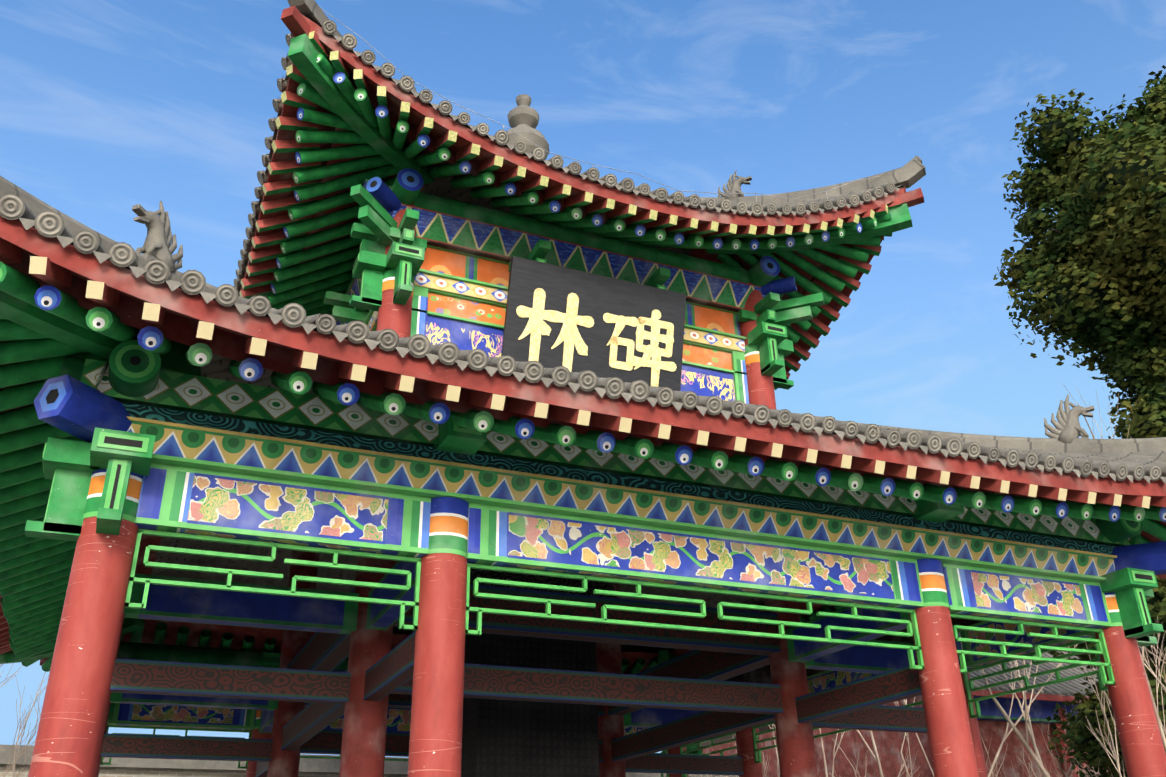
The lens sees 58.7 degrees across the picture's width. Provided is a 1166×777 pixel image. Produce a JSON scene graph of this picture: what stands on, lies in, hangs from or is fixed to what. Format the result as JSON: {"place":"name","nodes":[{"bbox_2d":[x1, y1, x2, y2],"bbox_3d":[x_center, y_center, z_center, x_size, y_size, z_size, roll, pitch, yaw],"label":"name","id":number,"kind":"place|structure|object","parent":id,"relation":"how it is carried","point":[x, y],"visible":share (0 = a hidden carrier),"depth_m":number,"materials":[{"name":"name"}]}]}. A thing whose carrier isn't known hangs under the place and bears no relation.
{"place":"outdoors","nodes":[
{"label":"outdoors","id":0,"kind":"place"},
{"bbox_2d":[0,0,1165,757],"label":"sky","id":1,"kind":"structure","parent":0,"point":[108,108],"materials":[{"name":"blue"}]},
{"bbox_2d":[697,647,1111,776],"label":"hall","id":2,"kind":"structure","parent":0,"point":[992,721],"depth_m":22.15,"materials":[{"name":"red brick"}]},
{"label":"ground","id":3,"kind":"structure","parent":0,"visible":0},
{"bbox_2d":[0,745,738,776],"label":"brick wall","id":4,"kind":"structure","parent":3,"relation":"on","point":[152,767],"depth_m":18.32,"materials":[{"name":"grey brick"}]},
{"bbox_2d":[0,384,1165,776],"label":"bare tree","id":5,"kind":"object","parent":3,"relation":"on","point":[1158,676],"visible":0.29,"depth_m":14.31,"materials":[{"name":"beige plant"}]},
{"bbox_2d":[25,168,1165,776],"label":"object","id":6,"kind":"object","parent":3,"relation":"on","point":[493,570],"visible":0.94,"depth_m":8.12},
{"bbox_2d":[234,0,925,389],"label":"upper roof","id":7,"kind":"structure","parent":6,"relation":"on","point":[344,120],"depth_m":10.22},
{"bbox_2d":[0,176,1165,674],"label":"lower roof","id":8,"kind":"structure","parent":6,"relation":"on","point":[72,286],"depth_m":6.71,"materials":[{"name":"grey tile"}]},
{"bbox_2d":[501,256,685,390],"bbox_3d":[0.133,-0.491,10.240,1.900,1.275,0.378,10,-28,-21],"label":"signboard","id":9,"kind":"object","parent":6,"relation":"attached to","point":[574,320],"visible":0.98,"depth_m":10.22},
{"bbox_2d":[993,65,1165,776],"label":"cypress tree","id":10,"kind":"object","parent":3,"relation":"on","point":[1092,265],"visible":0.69,"depth_m":15.99,"materials":[{"name":"green plant"}]}
]}

